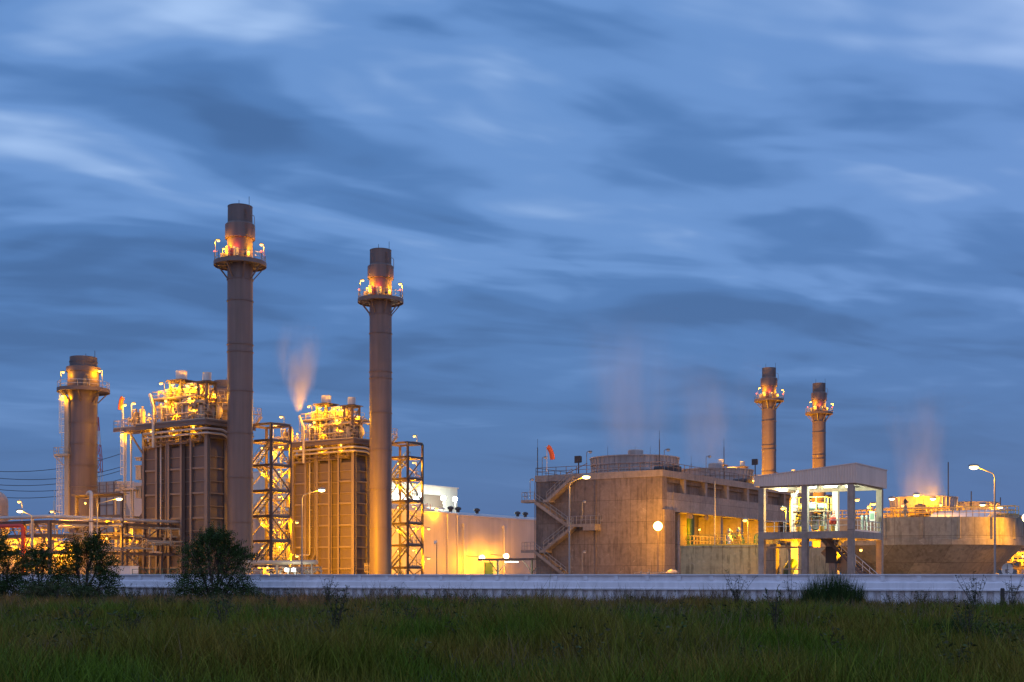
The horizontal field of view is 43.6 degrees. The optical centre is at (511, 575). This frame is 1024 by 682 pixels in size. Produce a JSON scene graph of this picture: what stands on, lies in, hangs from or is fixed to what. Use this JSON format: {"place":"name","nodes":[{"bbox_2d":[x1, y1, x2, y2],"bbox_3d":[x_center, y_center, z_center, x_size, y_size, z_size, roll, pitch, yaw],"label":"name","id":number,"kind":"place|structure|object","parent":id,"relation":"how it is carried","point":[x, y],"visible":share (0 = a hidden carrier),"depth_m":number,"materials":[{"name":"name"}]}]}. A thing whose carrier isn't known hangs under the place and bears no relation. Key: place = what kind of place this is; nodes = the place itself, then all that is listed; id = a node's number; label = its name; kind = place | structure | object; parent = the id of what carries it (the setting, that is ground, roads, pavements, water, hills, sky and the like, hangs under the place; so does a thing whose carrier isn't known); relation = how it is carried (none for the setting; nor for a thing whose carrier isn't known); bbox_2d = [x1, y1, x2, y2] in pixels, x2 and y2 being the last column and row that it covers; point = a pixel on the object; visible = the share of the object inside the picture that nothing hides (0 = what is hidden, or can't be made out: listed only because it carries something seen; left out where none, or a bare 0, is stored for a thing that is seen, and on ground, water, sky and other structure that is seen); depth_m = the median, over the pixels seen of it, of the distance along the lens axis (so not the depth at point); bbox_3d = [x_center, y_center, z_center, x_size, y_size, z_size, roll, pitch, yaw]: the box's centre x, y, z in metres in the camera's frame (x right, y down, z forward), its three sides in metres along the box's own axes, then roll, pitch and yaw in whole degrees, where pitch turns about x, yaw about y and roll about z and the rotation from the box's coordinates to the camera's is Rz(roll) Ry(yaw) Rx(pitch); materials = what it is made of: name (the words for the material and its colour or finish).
{"place":"outdoors","nodes":[
{"label":"outdoors","id":0,"kind":"place"},
{"bbox_2d":[0,538,56,573],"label":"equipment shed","id":1,"kind":"structure","parent":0,"point":[15,541],"depth_m":179.76,"materials":[{"name":"metal"}]},
{"bbox_2d":[98,481,141,569],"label":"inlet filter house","id":2,"kind":"structure","parent":0,"point":[107,508],"depth_m":215.57,"materials":[{"name":"paint"}]},
{"bbox_2d":[212,378,226,419],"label":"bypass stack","id":3,"kind":"object","parent":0,"point":[222,385],"visible":0.05,"depth_m":207.88,"materials":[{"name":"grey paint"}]},
{"bbox_2d":[0,568,1023,681],"bbox_3d":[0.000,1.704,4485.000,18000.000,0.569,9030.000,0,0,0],"label":"ground","id":4,"kind":"structure","parent":0,"point":[443,665],"depth_m":22.52,"materials":[{"name":"green plant"}]},
{"bbox_2d":[0,528,47,598],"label":"tree","id":5,"kind":"object","parent":4,"relation":"on","point":[6,578],"visible":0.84,"depth_m":73.89,"materials":[{"name":"green plant"}]},
{"bbox_2d":[10,538,64,594],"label":"tree","id":6,"kind":"object","parent":4,"relation":"on","point":[41,554],"visible":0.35,"depth_m":77.80,"materials":[{"name":"green plant"}]},
{"bbox_2d":[12,576,101,600],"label":"shrub","id":7,"kind":"object","parent":4,"relation":"on","point":[36,590],"visible":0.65,"depth_m":69.83,"materials":[{"name":"green plant"}]},
{"bbox_2d":[60,601,96,627],"bbox_3d":[-12.220,1.315,35.953,1.038,1.253,0.982,0,0,19],"label":"weed","id":8,"kind":"object","parent":4,"relation":"on","point":[81,611],"visible":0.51,"depth_m":36.02,"materials":[{"name":"green plant"}]},
{"bbox_2d":[37,528,128,599],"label":"tree","id":9,"kind":"object","parent":4,"relation":"on","point":[88,548],"visible":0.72,"depth_m":75.79,"materials":[{"name":"green plant"}]},
{"bbox_2d":[98,417,102,481],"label":"lattice mast","id":10,"kind":"object","parent":4,"relation":"on","point":[99,444],"visible":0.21,"depth_m":330.00,"materials":[{"name":"grey metal"}]},
{"bbox_2d":[0,454,118,471],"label":"power line","id":11,"kind":"object","parent":10,"relation":"attached to","point":[42,470],"visible":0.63,"depth_m":309.75,"materials":[{"name":"black metal"}]},
{"bbox_2d":[0,467,119,479],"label":"power line","id":12,"kind":"object","parent":10,"relation":"attached to","point":[45,479],"visible":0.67,"depth_m":310.84,"materials":[{"name":"black metal"}]},
{"bbox_2d":[5,470,121,485],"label":"power line","id":13,"kind":"object","parent":10,"relation":"attached to","point":[49,484],"visible":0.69,"depth_m":310.76,"materials":[{"name":"black metal"}]},
{"bbox_2d":[115,609,142,633],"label":"weed","id":14,"kind":"object","parent":4,"relation":"on","point":[134,620],"visible":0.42,"depth_m":32.96,"materials":[{"name":"green plant"}]},
{"bbox_2d":[125,584,142,604],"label":"weed","id":15,"kind":"object","parent":4,"relation":"on","point":[132,594],"visible":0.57,"depth_m":61.97,"materials":[{"name":"green plant"}]},
{"bbox_2d":[151,588,163,600],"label":"weed","id":16,"kind":"object","parent":4,"relation":"on","point":[157,595],"visible":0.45,"depth_m":62.96,"materials":[{"name":"green plant"}]},
{"bbox_2d":[165,521,266,599],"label":"tree","id":17,"kind":"object","parent":4,"relation":"on","point":[217,540],"visible":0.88,"depth_m":75.78,"materials":[{"name":"green plant"}]},
{"bbox_2d":[209,591,237,626],"bbox_3d":[-7.921,1.105,35.082,0.731,1.331,0.642,0,0,-27],"label":"weed","id":18,"kind":"object","parent":4,"relation":"on","point":[225,609],"visible":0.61,"depth_m":35.04,"materials":[{"name":"green plant"}]},
{"bbox_2d":[251,586,279,605],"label":"weed","id":19,"kind":"object","parent":4,"relation":"on","point":[265,595],"visible":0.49,"depth_m":59.99,"materials":[{"name":"green plant"}]},
{"bbox_2d":[284,587,295,604],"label":"weed","id":20,"kind":"object","parent":4,"relation":"on","point":[287,600],"visible":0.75,"depth_m":62.02,"materials":[{"name":"green plant"}]},
{"bbox_2d":[319,575,338,604],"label":"weed","id":21,"kind":"object","parent":4,"relation":"on","point":[327,596],"visible":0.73,"depth_m":66.05,"materials":[{"name":"green plant"}]},
{"bbox_2d":[323,585,349,627],"bbox_3d":[-4.138,0.949,30.038,0.633,1.526,0.627,0,0,-34],"label":"weed","id":22,"kind":"object","parent":4,"relation":"on","point":[338,611],"visible":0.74,"depth_m":29.99,"materials":[{"name":"green plant"}]},
{"bbox_2d":[391,582,404,601],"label":"weed","id":23,"kind":"object","parent":4,"relation":"on","point":[394,588],"visible":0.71,"depth_m":63.95,"materials":[{"name":"green plant"}]},
{"bbox_2d":[402,602,421,617],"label":"weed","id":24,"kind":"object","parent":4,"relation":"on","point":[414,608],"visible":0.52,"depth_m":42.00,"materials":[{"name":"green plant"}]},
{"bbox_2d":[441,586,448,601],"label":"weed","id":25,"kind":"object","parent":4,"relation":"on","point":[445,595],"visible":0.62,"depth_m":65.96,"materials":[{"name":"green plant"}]},
{"bbox_2d":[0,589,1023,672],"bbox_3d":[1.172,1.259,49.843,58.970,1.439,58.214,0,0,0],"label":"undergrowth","id":26,"kind":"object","parent":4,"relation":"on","point":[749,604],"visible":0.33,"depth_m":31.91,"materials":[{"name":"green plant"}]},
{"bbox_2d":[1,574,1023,606],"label":"perimeter wall","id":27,"kind":"structure","parent":4,"relation":"on","point":[679,585],"depth_m":72.68,"materials":[{"name":"white paint"}]},
{"bbox_2d":[629,590,671,603],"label":"dry reeds","id":28,"kind":"object","parent":4,"relation":"on","point":[655,598],"visible":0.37,"depth_m":62.92,"materials":[{"name":"brown plant"}]},
{"bbox_2d":[665,592,697,604],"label":"dry reeds","id":29,"kind":"object","parent":4,"relation":"on","point":[683,598],"visible":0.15,"depth_m":62.95,"materials":[{"name":"brown plant"}]},
{"bbox_2d":[693,587,731,602],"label":"dry reeds","id":30,"kind":"object","parent":4,"relation":"on","point":[710,597],"visible":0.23,"depth_m":62.95,"materials":[{"name":"brown plant"}]},
{"bbox_2d":[723,569,757,602],"bbox_3d":[10.223,0.685,57.853,1.668,1.971,1.060,0,0,32],"label":"weed","id":31,"kind":"object","parent":4,"relation":"on","point":[733,591],"visible":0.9,"depth_m":57.85,"materials":[{"name":"green plant"}]},
{"bbox_2d":[763,584,783,631],"bbox_3d":[6.561,0.938,31.961,0.517,1.430,0.573,0,0,21],"label":"weed","id":32,"kind":"object","parent":4,"relation":"on","point":[775,607],"visible":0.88,"depth_m":31.93,"materials":[{"name":"green plant"}]},
{"bbox_2d":[781,593,800,602],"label":"dry reeds","id":33,"kind":"object","parent":4,"relation":"on","point":[794,598],"visible":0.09,"depth_m":62.98,"materials":[{"name":"brown plant"}]},
{"bbox_2d":[784,575,798,602],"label":"weed","id":34,"kind":"object","parent":4,"relation":"on","point":[790,599],"visible":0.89,"depth_m":59.92,"materials":[{"name":"green plant"}]},
{"bbox_2d":[797,567,867,604],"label":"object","id":35,"kind":"object","parent":4,"relation":"on","point":[830,589],"visible":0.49,"depth_m":61.64,"materials":[{"name":"green plant"}]},
{"bbox_2d":[914,590,932,603],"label":"weed","id":36,"kind":"object","parent":4,"relation":"on","point":[925,596],"visible":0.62,"depth_m":60.08,"materials":[{"name":"green plant"}]},
{"bbox_2d":[945,595,987,645],"bbox_3d":[10.647,1.137,29.921,0.912,1.369,0.772,0,0,28],"label":"weed","id":37,"kind":"object","parent":4,"relation":"on","point":[969,611],"visible":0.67,"depth_m":29.95,"materials":[{"name":"green plant"}]},
{"bbox_2d":[955,571,986,613],"bbox_3d":[16.239,0.717,45.023,0.914,1.756,1.020,0,0,-32],"label":"weed","id":38,"kind":"object","parent":4,"relation":"on","point":[975,601],"visible":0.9,"depth_m":45.05,"materials":[{"name":"green plant"}]},
{"bbox_2d":[1000,588,1004,604],"bbox_3d":[22.226,1.192,58.000,0.198,1.217,0.198,0,0,38],"label":"fence post","id":39,"kind":"object","parent":4,"relation":"on","point":[1002,591],"visible":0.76,"depth_m":57.93,"materials":[{"name":"grey wood"}]},
{"bbox_2d":[1002,572,1023,610],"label":"weed","id":40,"kind":"object","parent":4,"relation":"on","point":[1011,588],"visible":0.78,"depth_m":51.87,"materials":[{"name":"green plant"}]},
{"bbox_2d":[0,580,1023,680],"bbox_3d":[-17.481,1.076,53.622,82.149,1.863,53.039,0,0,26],"label":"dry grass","id":41,"kind":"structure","parent":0,"point":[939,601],"depth_m":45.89,"materials":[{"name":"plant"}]},
{"bbox_2d":[0,0,1023,545],"label":"sky","id":42,"kind":"structure","parent":0,"point":[602,222],"materials":[{"name":"blue"}]},
{"bbox_2d":[521,431,812,573],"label":"cooling tower","id":43,"kind":"structure","parent":0,"point":[621,505],"depth_m":179.16,"materials":[{"name":"concrete"}]},
{"bbox_2d":[545,445,554,471],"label":"windsock","id":44,"kind":"object","parent":43,"relation":"on","point":[550,451],"visible":1,"depth_m":175.78,"materials":[{"name":"fabric"}]},
{"bbox_2d":[718,459,760,475],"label":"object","id":45,"kind":"object","parent":43,"relation":"on","point":[742,463],"visible":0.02,"depth_m":315.02,"materials":[{"name":"metal"}]},
{"bbox_2d":[766,544,779,573],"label":"concrete pier","id":46,"kind":"structure","parent":0,"point":[772,560],"depth_m":129.31,"materials":[{"name":"grey concrete"}]},
{"bbox_2d":[783,559,797,573],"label":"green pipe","id":47,"kind":"object","parent":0,"point":[794,564],"visible":0.44,"depth_m":129.65,"materials":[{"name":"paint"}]},
{"bbox_2d":[858,462,1019,573],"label":"cooling tower","id":48,"kind":"structure","parent":0,"point":[927,501],"depth_m":231.65,"materials":[{"name":"metal"}]},
{"bbox_2d":[924,609,993,645],"bbox_3d":[10.774,1.267,31.037,1.948,0.998,1.432,0,0,-18],"label":"grass tussock","id":49,"kind":"object","parent":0,"point":[954,624],"depth_m":30.86,"materials":[{"name":"green plant"}]},
{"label":"yard pavement","id":50,"kind":"structure","parent":0,"visible":0},
{"bbox_2d":[0,492,8,534],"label":"storage tank","id":51,"kind":"object","parent":50,"relation":"on","point":[4,506],"visible":0.34,"depth_m":209.23,"materials":[{"name":"metal"}]},
{"bbox_2d":[17,509,32,570],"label":"street lamp","id":52,"kind":"object","parent":50,"relation":"on","point":[19,510],"visible":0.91,"depth_m":149.96,"materials":[{"name":"metal"}]},
{"bbox_2d":[49,490,57,533],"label":"line post","id":53,"kind":"object","parent":50,"relation":"on","point":[54,507],"visible":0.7,"depth_m":299.87,"materials":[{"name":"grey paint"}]},
{"bbox_2d":[57,540,103,573],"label":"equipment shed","id":54,"kind":"structure","parent":50,"relation":"on","point":[58,548],"depth_m":183.26,"materials":[{"name":"metal"}]},
{"bbox_2d":[54,355,109,539],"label":"bypass stack","id":55,"kind":"object","parent":50,"relation":"on","point":[83,390],"visible":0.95,"depth_m":185.47,"materials":[{"name":"paint"}]},
{"bbox_2d":[86,490,93,573],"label":"bent standpipe","id":56,"kind":"object","parent":50,"relation":"on","point":[89,493],"visible":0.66,"depth_m":149.84,"materials":[{"name":"metal"}]},
{"bbox_2d":[0,500,182,573],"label":"pipe rack","id":57,"kind":"object","parent":50,"relation":"on","point":[26,538],"visible":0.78,"depth_m":165.77,"materials":[{"name":"metal"}]},
{"bbox_2d":[58,484,128,573],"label":"pipe gantry","id":58,"kind":"object","parent":50,"relation":"on","point":[97,495],"visible":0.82,"depth_m":168.29,"materials":[{"name":"metal"}]},
{"bbox_2d":[97,497,122,555],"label":"street lamp","id":59,"kind":"object","parent":50,"relation":"on","point":[119,498],"visible":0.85,"depth_m":139.96,"materials":[{"name":"metal"}]},
{"bbox_2d":[108,566,177,573],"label":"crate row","id":60,"kind":"object","parent":50,"relation":"on","point":[130,569],"visible":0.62,"depth_m":149.03,"materials":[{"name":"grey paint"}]},
{"bbox_2d":[112,370,255,573],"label":"boiler unit","id":61,"kind":"object","parent":50,"relation":"on","point":[181,472],"visible":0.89,"depth_m":177.01,"materials":[{"name":"brown paint"}]},
{"bbox_2d":[118,396,124,426],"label":"windsock","id":62,"kind":"object","parent":61,"relation":"on","point":[120,403],"visible":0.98,"depth_m":182.77,"materials":[{"name":"orange fabric"}]},
{"bbox_2d":[213,203,266,573],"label":"chimney","id":63,"kind":"object","parent":50,"relation":"on","point":[239,263],"visible":0.91,"depth_m":172.03,"materials":[{"name":"paint"}]},
{"bbox_2d":[253,408,298,573],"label":"stair tower","id":64,"kind":"structure","parent":50,"relation":"on","point":[271,517],"depth_m":181.96,"materials":[{"name":"metal"}]},
{"bbox_2d":[243,560,321,573],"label":"pump skid","id":65,"kind":"object","parent":50,"relation":"on","point":[291,569],"visible":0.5,"depth_m":150.88,"materials":[{"name":"beige paint"}]},
{"bbox_2d":[139,470,458,511],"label":"bay building","id":66,"kind":"structure","parent":50,"relation":"on","point":[435,496],"depth_m":287.63,"materials":[{"name":"metal"}]},
{"bbox_2d":[301,488,325,573],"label":"street lamp","id":67,"kind":"object","parent":50,"relation":"on","point":[321,489],"visible":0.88,"depth_m":127.95,"materials":[{"name":"metal"}]},
{"bbox_2d":[264,395,368,573],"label":"boiler unit","id":68,"kind":"object","parent":50,"relation":"on","point":[332,456],"visible":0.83,"depth_m":201.32,"materials":[{"name":"metal"}]},
{"bbox_2d":[358,244,403,573],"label":"chimney","id":69,"kind":"object","parent":50,"relation":"on","point":[380,300],"visible":0.97,"depth_m":195.33,"materials":[{"name":"beige paint"}]},
{"bbox_2d":[253,499,535,573],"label":"turbine hall","id":70,"kind":"structure","parent":50,"relation":"on","point":[466,542],"depth_m":242.72,"materials":[{"name":"beige paint"}]},
{"bbox_2d":[485,562,492,573],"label":"door","id":71,"kind":"structure","parent":70,"relation":"in","point":[488,566],"depth_m":248.90,"materials":[{"name":"yellow paint"}]},
{"bbox_2d":[392,428,429,573],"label":"stair tower","id":72,"kind":"structure","parent":50,"relation":"on","point":[408,479],"depth_m":207.45,"materials":[{"name":"metal"}]},
{"bbox_2d":[434,540,436,573],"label":"camera post","id":73,"kind":"object","parent":50,"relation":"on","point":[435,542],"visible":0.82,"depth_m":149.96,"materials":[{"name":"metal"}]},
{"bbox_2d":[478,558,535,573],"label":"carport","id":74,"kind":"object","parent":50,"relation":"on","point":[498,560],"visible":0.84,"depth_m":188.14,"materials":[{"name":"metal"}]},
{"bbox_2d":[568,474,590,573],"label":"street lamp","id":75,"kind":"object","parent":50,"relation":"on","point":[586,476],"visible":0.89,"depth_m":111.94,"materials":[{"name":"metal"}]},
{"bbox_2d":[634,569,678,573],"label":"valve rack","id":76,"kind":"object","parent":50,"relation":"on","point":[671,571],"visible":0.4,"depth_m":160.97,"materials":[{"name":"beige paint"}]},
{"bbox_2d":[653,521,662,573],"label":"floodlight mast","id":77,"kind":"object","parent":50,"relation":"on","point":[657,525],"visible":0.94,"depth_m":164.54,"materials":[{"name":"metal"}]},
{"bbox_2d":[680,481,828,573],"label":"pump pit","id":78,"kind":"object","parent":50,"relation":"on","point":[719,558],"visible":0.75,"depth_m":140.01,"materials":[{"name":"concrete"}]},
{"bbox_2d":[726,528,732,543],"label":"control valve","id":79,"kind":"object","parent":78,"relation":"on","point":[729,531],"visible":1,"depth_m":139.98,"materials":[{"name":"grey paint"}]},
{"bbox_2d":[734,527,741,543],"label":"control valve","id":80,"kind":"object","parent":78,"relation":"on","point":[738,536],"visible":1,"depth_m":139.19,"materials":[{"name":"yellow paint"}]},
{"bbox_2d":[754,363,783,474],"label":"chimney","id":81,"kind":"object","parent":50,"relation":"on","point":[768,399],"visible":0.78,"depth_m":307.29,"materials":[{"name":"beige paint"}]},
{"bbox_2d":[768,541,812,573],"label":"pipe bundle","id":82,"kind":"object","parent":50,"relation":"on","point":[789,569],"visible":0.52,"depth_m":125.65,"materials":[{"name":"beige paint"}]},
{"bbox_2d":[805,383,832,546],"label":"chimney","id":83,"kind":"object","parent":50,"relation":"on","point":[818,412],"visible":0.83,"depth_m":332.00,"materials":[{"name":"beige paint"}]},
{"bbox_2d":[753,462,887,573],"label":"pavilion","id":84,"kind":"structure","parent":50,"relation":"on","point":[849,478],"depth_m":123.70,"materials":[{"name":"grey paint"}]},
{"bbox_2d":[780,506,785,531],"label":"lamp post","id":85,"kind":"object","parent":84,"relation":"on","point":[782,507],"visible":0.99,"depth_m":126.37,"materials":[{"name":"metal"}]},
{"bbox_2d":[790,490,799,531],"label":"vent pipe","id":86,"kind":"object","parent":84,"relation":"on","point":[791,511],"visible":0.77,"depth_m":126.38,"materials":[{"name":"white metal"}]},
{"bbox_2d":[789,496,831,531],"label":"dosing skid","id":87,"kind":"object","parent":84,"relation":"on","point":[822,508],"visible":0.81,"depth_m":125.98,"materials":[{"name":"beige paint"}]},
{"bbox_2d":[829,515,836,530],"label":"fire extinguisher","id":88,"kind":"object","parent":84,"relation":"on","point":[832,520],"visible":0.86,"depth_m":123.13,"materials":[{"name":"red paint"}]},
{"bbox_2d":[861,515,868,531],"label":"pump pair","id":89,"kind":"object","parent":84,"relation":"on","point":[866,519],"visible":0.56,"depth_m":124.96},
{"bbox_2d":[869,511,875,530],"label":"control box","id":90,"kind":"object","parent":84,"relation":"on","point":[872,515],"visible":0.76,"depth_m":126.17,"materials":[{"name":"grey paint"}]},
{"bbox_2d":[810,495,831,512],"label":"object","id":91,"kind":"structure","parent":50,"relation":"on","point":[829,504],"depth_m":340.95,"materials":[{"name":"metal"}]},
{"bbox_2d":[821,498,1023,573],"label":"clarifier tank","id":92,"kind":"object","parent":50,"relation":"on","point":[919,540],"visible":0.77,"depth_m":152.94,"materials":[{"name":"concrete"}]},
{"bbox_2d":[902,498,908,516],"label":"control valve","id":93,"kind":"object","parent":92,"relation":"on","point":[904,511],"visible":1,"depth_m":151.85,"materials":[{"name":"metal"}]},
{"bbox_2d":[968,464,995,573],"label":"street lamp","id":94,"kind":"object","parent":50,"relation":"on","point":[973,466],"visible":0.91,"depth_m":95.94,"materials":[{"name":"metal"}]},
{"bbox_2d":[1001,563,1012,573],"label":"dish antenna","id":95,"kind":"object","parent":50,"relation":"on","point":[1006,568],"visible":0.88,"depth_m":120.13,"materials":[{"name":"grey paint"}]},
{"bbox_2d":[996,548,1023,573],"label":"pipe rack","id":96,"kind":"object","parent":50,"relation":"on","point":[1020,567],"visible":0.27,"depth_m":171.64,"materials":[{"name":"metal"}]}
]}

